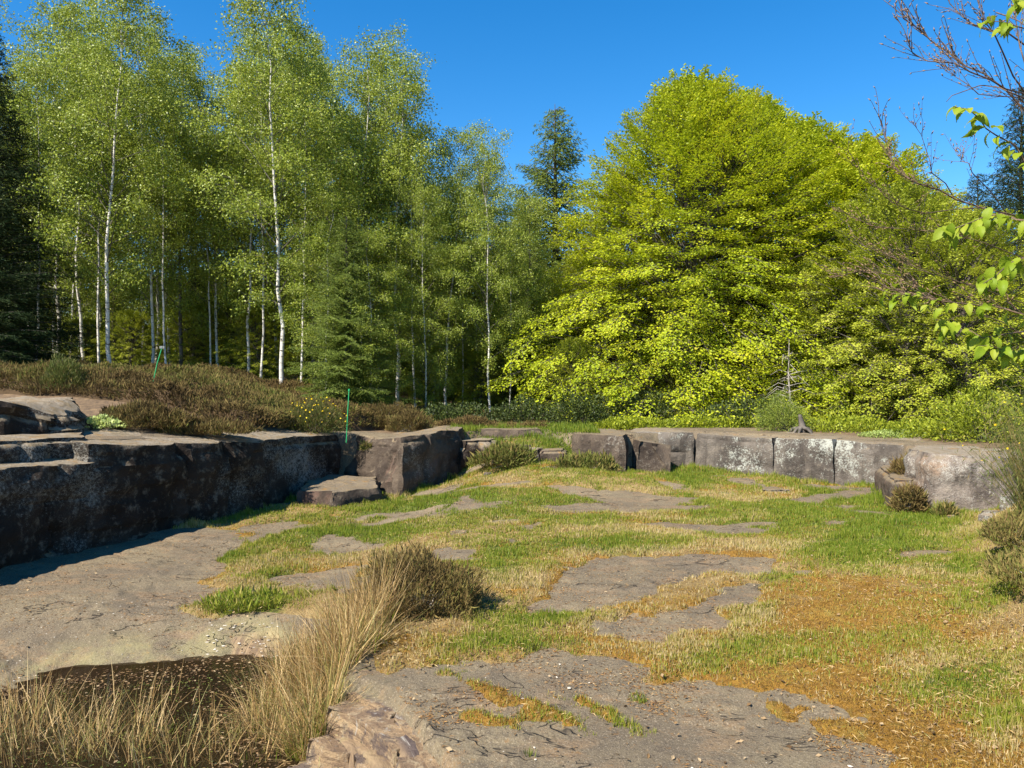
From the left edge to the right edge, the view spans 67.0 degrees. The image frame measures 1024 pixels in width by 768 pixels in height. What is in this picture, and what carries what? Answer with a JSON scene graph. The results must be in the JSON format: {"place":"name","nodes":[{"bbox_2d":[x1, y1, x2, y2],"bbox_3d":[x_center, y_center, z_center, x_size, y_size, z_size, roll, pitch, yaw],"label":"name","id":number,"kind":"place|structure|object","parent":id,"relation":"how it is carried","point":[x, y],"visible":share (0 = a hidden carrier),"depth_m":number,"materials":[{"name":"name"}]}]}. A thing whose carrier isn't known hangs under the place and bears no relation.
{"place":"outdoors","nodes":[
{"label":"outdoors","id":0,"kind":"place"},
{"bbox_2d":[0,654,299,767],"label":"pool water","id":1,"kind":"structure","parent":0,"point":[65,672],"depth_m":4.46,"materials":[{"name":"black liquid"}]},
{"bbox_2d":[32,666,194,767],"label":"rush tussock","id":2,"kind":"object","parent":1,"relation":"in","point":[104,725],"visible":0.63,"depth_m":4.06,"materials":[{"name":"plant"}]},
{"bbox_2d":[0,656,303,767],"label":"floating litter","id":3,"kind":"object","parent":1,"relation":"on","point":[165,675],"visible":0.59,"depth_m":4.74,"materials":[{"name":"brown plant"}]},
{"bbox_2d":[0,374,1022,767],"bbox_3d":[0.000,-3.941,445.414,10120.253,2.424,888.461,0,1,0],"label":"ground","id":4,"kind":"structure","parent":0,"point":[708,738],"depth_m":5.34,"materials":[{"name":"grey stone"}]},
{"bbox_2d":[0,654,86,743],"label":"rush tussock","id":5,"kind":"object","parent":4,"relation":"on","point":[31,706],"visible":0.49,"depth_m":4.31,"materials":[{"name":"plant"}]},
{"bbox_2d":[0,113,89,362],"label":"spruce tree","id":6,"kind":"object","parent":4,"relation":"on","point":[50,312],"visible":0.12,"depth_m":19.49,"materials":[{"name":"green plant"}]},
{"bbox_2d":[0,49,92,359],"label":"birch tree","id":7,"kind":"object","parent":4,"relation":"on","point":[30,73],"visible":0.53,"depth_m":17.24,"materials":[{"name":"green plant"}]},
{"bbox_2d":[0,23,99,364],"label":"spruce tree","id":8,"kind":"object","parent":4,"relation":"on","point":[10,337],"visible":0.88,"depth_m":16.25,"materials":[{"name":"green plant"}]},
{"bbox_2d":[37,349,88,393],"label":"broom bush","id":9,"kind":"object","parent":4,"relation":"on","point":[62,368],"visible":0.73,"depth_m":12.08,"materials":[{"name":"green plant"}]},
{"bbox_2d":[0,0,140,351],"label":"birch tree","id":10,"kind":"object","parent":4,"relation":"on","point":[34,33],"visible":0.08,"depth_m":20.87,"materials":[{"name":"green plant"}]},
{"bbox_2d":[0,669,144,767],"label":"rush tussock","id":11,"kind":"object","parent":4,"relation":"on","point":[22,747],"visible":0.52,"depth_m":4.09,"materials":[{"name":"plant"}]},
{"bbox_2d":[4,0,153,363],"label":"birch tree","id":12,"kind":"object","parent":4,"relation":"on","point":[57,15],"visible":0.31,"depth_m":18.85,"materials":[{"name":"green plant"}]},
{"bbox_2d":[41,318,129,363],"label":"young beech","id":13,"kind":"object","parent":4,"relation":"on","point":[90,322],"visible":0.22,"depth_m":20.84,"materials":[{"name":"green plant"}]},
{"bbox_2d":[28,35,150,362],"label":"birch tree","id":14,"kind":"object","parent":4,"relation":"on","point":[84,136],"visible":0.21,"depth_m":18.71,"materials":[{"name":"green plant"}]},
{"bbox_2d":[25,29,161,359],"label":"birch tree","id":15,"kind":"object","parent":4,"relation":"on","point":[110,290],"visible":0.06,"depth_m":21.98,"materials":[{"name":"green plant"}]},
{"bbox_2d":[0,0,210,362],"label":"birch tree","id":16,"kind":"object","parent":4,"relation":"on","point":[115,74],"visible":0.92,"depth_m":16.50,"materials":[{"name":"green plant"}]},
{"bbox_2d":[80,309,170,365],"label":"young beech","id":17,"kind":"object","parent":4,"relation":"on","point":[136,316],"visible":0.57,"depth_m":19.82,"materials":[{"name":"green plant"}]},
{"bbox_2d":[78,4,220,363],"bbox_3d":[-8.738,-4.505,18.555,3.302,9.188,3.120,0,1,25],"label":"birch tree","id":18,"kind":"object","parent":4,"relation":"on","point":[172,131],"visible":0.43,"depth_m":18.35,"materials":[{"name":"green plant"}]},
{"bbox_2d":[98,398,200,431],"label":"heather bush","id":19,"kind":"object","parent":4,"relation":"on","point":[144,414],"visible":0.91,"depth_m":9.50,"materials":[{"name":"green plant"}]},
{"bbox_2d":[71,25,230,362],"bbox_3d":[-10.145,-5.206,22.764,4.891,10.361,4.040,-1,1,-44],"label":"birch tree","id":20,"kind":"object","parent":4,"relation":"on","point":[157,300],"visible":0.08,"depth_m":22.67,"materials":[{"name":"green plant"}]},
{"bbox_2d":[70,676,269,767],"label":"rush tussock","id":21,"kind":"object","parent":4,"relation":"on","point":[184,743],"visible":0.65,"depth_m":3.98,"materials":[{"name":"plant"}]},
{"bbox_2d":[0,419,341,568],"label":"quarry wall","id":22,"kind":"structure","parent":4,"relation":"on","point":[75,492],"depth_m":8.41,"materials":[{"name":"grey stone"}]},
{"bbox_2d":[0,396,93,434],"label":"rock outcrop","id":23,"kind":"object","parent":22,"relation":"on","point":[26,415],"visible":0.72,"depth_m":8.36,"materials":[{"name":"grey stone"}]},
{"bbox_2d":[148,412,268,436],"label":"heather bush","id":24,"kind":"object","parent":22,"relation":"on","point":[203,425],"visible":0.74,"depth_m":9.69,"materials":[{"name":"brown plant"}]},
{"bbox_2d":[284,392,352,433],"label":"gorse bush","id":25,"kind":"object","parent":22,"relation":"on","point":[312,412],"visible":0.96,"depth_m":12.08,"materials":[{"name":"green plant"}]},
{"bbox_2d":[94,43,247,365],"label":"birch tree","id":26,"kind":"object","parent":4,"relation":"on","point":[181,305],"visible":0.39,"depth_m":19.31,"materials":[{"name":"green plant"}]},
{"bbox_2d":[125,90,221,363],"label":"birch tree","id":27,"kind":"object","parent":4,"relation":"on","point":[148,209],"visible":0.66,"depth_m":17.77,"materials":[{"name":"green plant"}]},
{"bbox_2d":[131,304,246,369],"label":"young beech","id":28,"kind":"object","parent":4,"relation":"on","point":[193,360],"visible":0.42,"depth_m":20.17,"materials":[{"name":"green plant"}]},
{"bbox_2d":[135,60,283,365],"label":"birch tree","id":29,"kind":"object","parent":4,"relation":"on","point":[203,265],"visible":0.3,"depth_m":19.20,"materials":[{"name":"green plant"}]},
{"bbox_2d":[172,128,249,364],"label":"birch tree","id":30,"kind":"object","parent":4,"relation":"on","point":[194,238],"visible":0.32,"depth_m":19.02,"materials":[{"name":"green plant"}]},
{"bbox_2d":[170,293,289,377],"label":"young beech","id":31,"kind":"object","parent":4,"relation":"on","point":[223,320],"visible":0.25,"depth_m":20.59,"materials":[{"name":"green plant"}]},
{"bbox_2d":[188,581,297,615],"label":"grass tuft","id":32,"kind":"object","parent":4,"relation":"on","point":[247,597],"visible":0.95,"depth_m":5.84,"materials":[{"name":"green plant"}]},
{"bbox_2d":[0,372,487,430],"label":"heather understorey","id":33,"kind":"object","parent":4,"relation":"on","point":[9,390],"visible":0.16,"depth_m":11.91,"materials":[{"name":"brown plant"}]},
{"bbox_2d":[176,676,317,767],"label":"rush tussock","id":34,"kind":"object","parent":4,"relation":"on","point":[232,750],"visible":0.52,"depth_m":4.01,"materials":[{"name":"plant"}]},
{"bbox_2d":[179,24,317,370],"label":"birch tree","id":35,"kind":"object","parent":4,"relation":"on","point":[247,42],"visible":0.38,"depth_m":18.67,"materials":[{"name":"green plant"}]},
{"bbox_2d":[202,53,303,377],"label":"birch tree","id":36,"kind":"object","parent":4,"relation":"on","point":[263,243],"visible":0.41,"depth_m":18.07,"materials":[{"name":"green plant"}]},
{"bbox_2d":[202,58,314,376],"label":"birch tree","id":37,"kind":"object","parent":4,"relation":"on","point":[247,293],"visible":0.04,"depth_m":20.83,"materials":[{"name":"green plant"}]},
{"bbox_2d":[212,304,310,379],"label":"young beech","id":38,"kind":"object","parent":4,"relation":"on","point":[257,340],"visible":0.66,"depth_m":19.28,"materials":[{"name":"green plant"}]},
{"bbox_2d":[193,648,329,742],"bbox_3d":[-1.343,1.880,4.282,1.005,0.810,0.823,0,1,0],"label":"rush tussock","id":39,"kind":"object","parent":4,"relation":"on","point":[256,714],"visible":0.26,"depth_m":4.25,"materials":[{"name":"plant"}]},
{"bbox_2d":[197,620,337,722],"bbox_3d":[-1.368,1.701,4.534,1.016,0.647,0.965,0,1,0],"label":"rush tussock","id":40,"kind":"object","parent":4,"relation":"on","point":[274,691],"visible":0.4,"depth_m":4.47,"materials":[{"name":"plant"}]},
{"bbox_2d":[168,0,378,383],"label":"birch tree","id":41,"kind":"object","parent":4,"relation":"on","point":[251,5],"visible":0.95,"depth_m":16.07,"materials":[{"name":"green plant"}]},
{"bbox_2d":[0,358,549,427],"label":"heath","id":42,"kind":"object","parent":4,"relation":"on","point":[265,392],"visible":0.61,"depth_m":12.58,"materials":[{"name":"brown plant"}]},
{"bbox_2d":[238,52,356,381],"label":"birch tree","id":43,"kind":"object","parent":4,"relation":"on","point":[290,70],"visible":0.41,"depth_m":17.27,"materials":[{"name":"green plant"}]},
{"bbox_2d":[222,626,383,767],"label":"rush tussock","id":44,"kind":"object","parent":4,"relation":"on","point":[296,746],"visible":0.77,"depth_m":3.95,"materials":[{"name":"plant"}]},
{"bbox_2d":[244,14,368,383],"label":"birch tree","id":45,"kind":"object","parent":4,"relation":"on","point":[323,67],"visible":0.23,"depth_m":19.10,"materials":[{"name":"green plant"}]},
{"bbox_2d":[239,571,417,700],"bbox_3d":[-1.138,1.587,4.683,1.052,0.956,0.956,0,1,-38],"label":"rush tussock","id":46,"kind":"object","parent":4,"relation":"on","point":[307,652],"visible":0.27,"depth_m":4.60,"materials":[{"name":"plant"}]},
{"bbox_2d":[264,168,394,371],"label":"birch tree","id":47,"kind":"object","parent":4,"relation":"on","point":[325,196],"visible":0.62,"depth_m":16.22,"materials":[{"name":"plant"}]},
{"bbox_2d":[255,592,406,737],"bbox_3d":[-1.046,1.629,4.293,0.972,0.964,0.972,0,1,0],"label":"rush tussock","id":48,"kind":"object","parent":4,"relation":"on","point":[342,660],"visible":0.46,"depth_m":4.29,"materials":[{"name":"plant"}]},
{"bbox_2d":[296,474,381,506],"bbox_3d":[-2.446,1.618,11.152,1.176,0.423,2.100,0,1,-6],"label":"rock block","id":49,"kind":"object","parent":4,"relation":"on","point":[331,490],"visible":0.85,"depth_m":10.55,"materials":[{"name":"grey stone"}]},
{"bbox_2d":[256,572,436,697],"bbox_3d":[-0.972,1.478,4.552,1.040,0.764,0.976,-1,1,-42],"label":"rush tussock","id":50,"kind":"object","parent":4,"relation":"on","point":[371,633],"visible":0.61,"depth_m":4.49,"materials":[{"name":"plant"}]},
{"bbox_2d":[284,216,419,407],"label":"larch tree","id":51,"kind":"object","parent":4,"relation":"on","point":[339,371],"visible":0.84,"depth_m":15.55,"materials":[{"name":"green plant"}]},
{"bbox_2d":[285,23,430,379],"bbox_3d":[-3.679,-3.879,18.470,3.966,8.985,3.814,-1,1,-40],"label":"birch tree","id":52,"kind":"object","parent":4,"relation":"on","point":[375,55],"visible":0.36,"depth_m":18.06,"materials":[{"name":"green plant"}]},
{"bbox_2d":[279,540,444,652],"bbox_3d":[-0.959,1.399,4.911,1.242,0.890,1.118,0,1,0],"label":"rush tussock","id":53,"kind":"object","parent":4,"relation":"on","point":[386,607],"visible":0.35,"depth_m":4.85,"materials":[{"name":"plant"}]},
{"bbox_2d":[287,691,439,767],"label":"broken ledge","id":54,"kind":"object","parent":4,"relation":"on","point":[367,722],"visible":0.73,"depth_m":3.72,"materials":[{"name":"stone"}]},
{"bbox_2d":[328,103,404,342],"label":"birch tree","id":55,"kind":"object","parent":4,"relation":"on","point":[364,123],"visible":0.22,"depth_m":18.70,"materials":[{"name":"green plant"}]},
{"bbox_2d":[309,226,431,404],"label":"birch tree","id":56,"kind":"object","parent":4,"relation":"on","point":[366,237],"visible":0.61,"depth_m":15.95,"materials":[{"name":"plant"}]},
{"bbox_2d":[300,18,462,392],"bbox_3d":[-3.321,-4.128,19.632,4.623,9.647,3.818,1,1,45],"label":"birch tree","id":57,"kind":"object","parent":4,"relation":"on","point":[405,57],"visible":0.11,"depth_m":19.52,"materials":[{"name":"green plant"}]},
{"bbox_2d":[311,47,475,405],"bbox_3d":[-2.790,-3.337,17.903,3.871,8.381,3.538,0,1,-30],"label":"birch tree","id":58,"kind":"object","parent":4,"relation":"on","point":[415,89],"visible":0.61,"depth_m":17.42,"materials":[{"name":"green plant"}]},
{"bbox_2d":[344,425,464,496],"bbox_3d":[-1.873,1.249,12.856,2.227,1.024,2.856,0,1,0],"label":"rock block","id":59,"kind":"object","parent":4,"relation":"on","point":[407,460],"visible":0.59,"depth_m":12.07,"materials":[{"name":"grey stone"}]},
{"bbox_2d":[384,408,437,431],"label":"heather bush","id":60,"kind":"object","parent":59,"relation":"on","point":[407,417],"visible":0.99,"depth_m":13.43,"materials":[{"name":"brown plant"}]},
{"bbox_2d":[340,537,493,622],"bbox_3d":[-0.651,1.309,5.265,1.062,0.513,0.947,0,1,0],"label":"heather bush","id":61,"kind":"object","parent":4,"relation":"on","point":[459,583],"visible":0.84,"depth_m":5.08,"materials":[{"name":"brown plant"}]},
{"bbox_2d":[376,125,458,406],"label":"birch tree","id":62,"kind":"object","parent":4,"relation":"on","point":[419,138],"visible":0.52,"depth_m":17.79,"materials":[{"name":"green plant"}]},
{"bbox_2d":[377,173,472,405],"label":"birch tree","id":63,"kind":"object","parent":4,"relation":"on","point":[423,277],"visible":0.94,"depth_m":16.89,"materials":[{"name":"green plant"}]},
{"bbox_2d":[384,344,469,406],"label":"young beech","id":64,"kind":"object","parent":4,"relation":"on","point":[421,400],"visible":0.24,"depth_m":19.81,"materials":[{"name":"green plant"}]},
{"bbox_2d":[393,119,512,404],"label":"birch tree","id":65,"kind":"object","parent":4,"relation":"on","point":[445,154],"visible":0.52,"depth_m":18.46,"materials":[{"name":"green plant"}]},
{"bbox_2d":[0,485,923,767],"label":"bud scale litter","id":66,"kind":"object","parent":4,"relation":"on","point":[534,651],"visible":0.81,"depth_m":4.22,"materials":[{"name":"brown plant"}]},
{"bbox_2d":[423,401,505,421],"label":"shrub","id":67,"kind":"object","parent":4,"relation":"on","point":[449,410],"visible":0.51,"depth_m":15.27,"materials":[{"name":"green plant"}]},
{"bbox_2d":[431,349,520,410],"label":"young beech","id":68,"kind":"object","parent":4,"relation":"on","point":[474,357],"visible":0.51,"depth_m":19.29,"materials":[{"name":"green plant"}]},
{"bbox_2d":[428,148,532,403],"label":"birch tree","id":69,"kind":"object","parent":4,"relation":"on","point":[478,305],"visible":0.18,"depth_m":19.65,"materials":[{"name":"green plant"}]},
{"bbox_2d":[422,127,542,411],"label":"birch tree","id":70,"kind":"object","parent":4,"relation":"on","point":[488,238],"visible":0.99,"depth_m":17.21,"materials":[{"name":"green plant"}]},
{"bbox_2d":[465,438,537,467],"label":"heather bush","id":71,"kind":"object","parent":4,"relation":"on","point":[497,452],"visible":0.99,"depth_m":12.11,"materials":[{"name":"green plant"}]},
{"bbox_2d":[474,225,532,407],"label":"birch tree","id":72,"kind":"object","parent":4,"relation":"on","point":[521,302],"visible":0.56,"depth_m":18.36,"materials":[{"name":"green plant"}]},
{"bbox_2d":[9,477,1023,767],"bbox_3d":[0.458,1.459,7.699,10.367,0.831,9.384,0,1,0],"label":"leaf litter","id":73,"kind":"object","parent":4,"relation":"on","point":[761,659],"visible":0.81,"depth_m":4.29,"materials":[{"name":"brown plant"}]},
{"bbox_2d":[482,195,570,410],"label":"birch tree","id":74,"kind":"object","parent":4,"relation":"on","point":[545,252],"visible":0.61,"depth_m":18.86,"materials":[{"name":"green plant"}]},
{"bbox_2d":[482,393,572,423],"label":"shrub","id":75,"kind":"object","parent":4,"relation":"on","point":[512,413],"visible":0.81,"depth_m":15.44,"materials":[{"name":"green plant"}]},
{"bbox_2d":[452,106,616,404],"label":"pine tree","id":76,"kind":"object","parent":4,"relation":"on","point":[540,177],"visible":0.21,"depth_m":24.70,"materials":[{"name":"green plant"}]},
{"bbox_2d":[530,336,617,421],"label":"young beech","id":77,"kind":"object","parent":4,"relation":"on","point":[577,342],"visible":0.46,"depth_m":16.43,"materials":[{"name":"green plant"}]},
{"bbox_2d":[540,388,625,424],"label":"shrub","id":78,"kind":"object","parent":4,"relation":"on","point":[576,409],"visible":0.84,"depth_m":15.09,"materials":[{"name":"green plant"}]},
{"bbox_2d":[548,449,623,471],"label":"heather bush","id":79,"kind":"object","parent":4,"relation":"on","point":[589,459],"visible":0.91,"depth_m":12.05,"materials":[{"name":"green plant"}]},
{"bbox_2d":[173,418,1023,767],"bbox_3d":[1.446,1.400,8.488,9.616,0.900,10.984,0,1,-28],"label":"turf","id":80,"kind":"structure","parent":4,"relation":"on","point":[817,689],"depth_m":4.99,"materials":[{"name":"plant"}]},
{"bbox_2d":[179,438,1023,767],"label":"moss","id":81,"kind":"object","parent":4,"relation":"on","point":[891,594],"visible":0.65,"depth_m":4.61,"materials":[{"name":"plant"}]},
{"bbox_2d":[188,459,1023,767],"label":"dry straw","id":82,"kind":"object","parent":4,"relation":"on","point":[796,645],"visible":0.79,"depth_m":4.38,"materials":[{"name":"beige plant"}]},
{"bbox_2d":[529,168,712,416],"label":"beech tree","id":83,"kind":"object","parent":4,"relation":"on","point":[637,285],"visible":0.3,"depth_m":19.31,"materials":[{"name":"green plant"}]},
{"bbox_2d":[589,414,677,429],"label":"shrub","id":84,"kind":"object","parent":4,"relation":"on","point":[624,423],"visible":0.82,"depth_m":14.42,"materials":[{"name":"green plant"}]},
{"bbox_2d":[580,387,701,424],"bbox_3d":[2.679,0.472,15.628,2.616,0.834,1.312,0,1,0],"label":"shrub","id":85,"kind":"object","parent":4,"relation":"on","point":[662,405],"visible":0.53,"depth_m":15.48,"materials":[{"name":"green plant"}]},
{"bbox_2d":[474,63,923,426],"bbox_3d":[4.141,-3.213,18.955,9.664,9.052,9.791,0,1,6],"label":"beech tree","id":86,"kind":"object","parent":4,"relation":"on","point":[707,118],"visible":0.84,"depth_m":17.27,"materials":[{"name":"green plant"}]},
{"bbox_2d":[659,413,758,427],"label":"shrub","id":87,"kind":"object","parent":4,"relation":"on","point":[713,423],"visible":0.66,"depth_m":14.42,"materials":[{"name":"green plant"}]},
{"bbox_2d":[601,86,888,412],"bbox_3d":[6.405,-3.481,21.477,9.331,9.421,8.982,0,1,-28],"label":"beech tree","id":88,"kind":"object","parent":4,"relation":"on","point":[769,105],"visible":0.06,"depth_m":19.63,"materials":[{"name":"green plant"}]},
{"bbox_2d":[694,392,806,427],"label":"shrub","id":89,"kind":"object","parent":4,"relation":"on","point":[736,408],"visible":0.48,"depth_m":14.68,"materials":[{"name":"green plant"}]},
{"bbox_2d":[751,389,813,431],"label":"bush","id":90,"kind":"object","parent":4,"relation":"on","point":[782,424],"visible":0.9,"depth_m":13.42,"materials":[{"name":"green plant"}]},
{"bbox_2d":[571,427,1023,510],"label":"quarry wall","id":91,"kind":"structure","parent":4,"relation":"on","point":[832,459],"depth_m":11.73,"materials":[{"name":"grey stone"}]},
{"bbox_2d":[729,259,906,420],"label":"young beech","id":92,"kind":"object","parent":4,"relation":"on","point":[805,268],"visible":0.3,"depth_m":16.51,"materials":[{"name":"green plant"}]},
{"bbox_2d":[656,110,1000,416],"bbox_3d":[7.857,-2.951,20.740,9.191,8.285,8.847,0,1,-25],"label":"beech tree","id":93,"kind":"object","parent":4,"relation":"on","point":[803,125],"visible":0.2,"depth_m":18.86,"materials":[{"name":"green plant"}]},
{"bbox_2d":[788,412,897,433],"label":"shrub","id":94,"kind":"object","parent":4,"relation":"on","point":[835,424],"visible":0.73,"depth_m":13.40,"materials":[{"name":"green plant"}]},
{"bbox_2d":[700,129,1023,418],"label":"beech tree","id":95,"kind":"object","parent":4,"relation":"on","point":[870,149],"visible":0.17,"depth_m":18.27,"materials":[{"name":"green plant"}]},
{"bbox_2d":[767,175,1023,427],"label":"young beech","id":96,"kind":"object","parent":4,"relation":"on","point":[913,193],"visible":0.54,"depth_m":15.00,"materials":[{"name":"green plant"}]},
{"bbox_2d":[885,481,931,512],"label":"heather bush","id":97,"kind":"object","parent":4,"relation":"on","point":[913,497],"visible":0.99,"depth_m":9.05,"materials":[{"name":"brown plant"}]},
{"bbox_2d":[816,0,1023,369],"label":"beech sapling","id":98,"kind":"object","parent":4,"relation":"on","point":[1007,267],"visible":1,"depth_m":1.96,"materials":[{"name":"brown plant"}]},
{"bbox_2d":[844,206,1023,427],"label":"young beech","id":99,"kind":"object","parent":4,"relation":"on","point":[993,237],"visible":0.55,"depth_m":14.23,"materials":[{"name":"green plant"}]},
{"bbox_2d":[922,380,1023,442],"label":"shrub","id":100,"kind":"object","parent":4,"relation":"on","point":[971,424],"visible":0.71,"depth_m":11.54,"materials":[{"name":"green plant"}]},
{"bbox_2d":[926,380,1023,513],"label":"broom bush","id":101,"kind":"object","parent":4,"relation":"on","point":[1018,470],"visible":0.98,"depth_m":6.71,"materials":[{"name":"green plant"}]},
{"bbox_2d":[974,87,1023,363],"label":"spruce tree","id":102,"kind":"object","parent":4,"relation":"on","point":[1008,203],"visible":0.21,"depth_m":23.88,"materials":[{"name":"green plant"}]},
{"bbox_2d":[974,544,1023,588],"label":"heather bush","id":103,"kind":"object","parent":4,"relation":"on","point":[1012,562],"visible":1,"depth_m":5.13,"materials":[{"name":"green plant"}]},
{"bbox_2d":[975,504,1023,548],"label":"heather bush","id":104,"kind":"object","parent":4,"relation":"on","point":[1008,523],"visible":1,"depth_m":6.31,"materials":[{"name":"green plant"}]},
{"bbox_2d":[0,0,1023,315],"label":"sky","id":105,"kind":"structure","parent":0,"point":[507,63],"materials":[{"name":"blue"}]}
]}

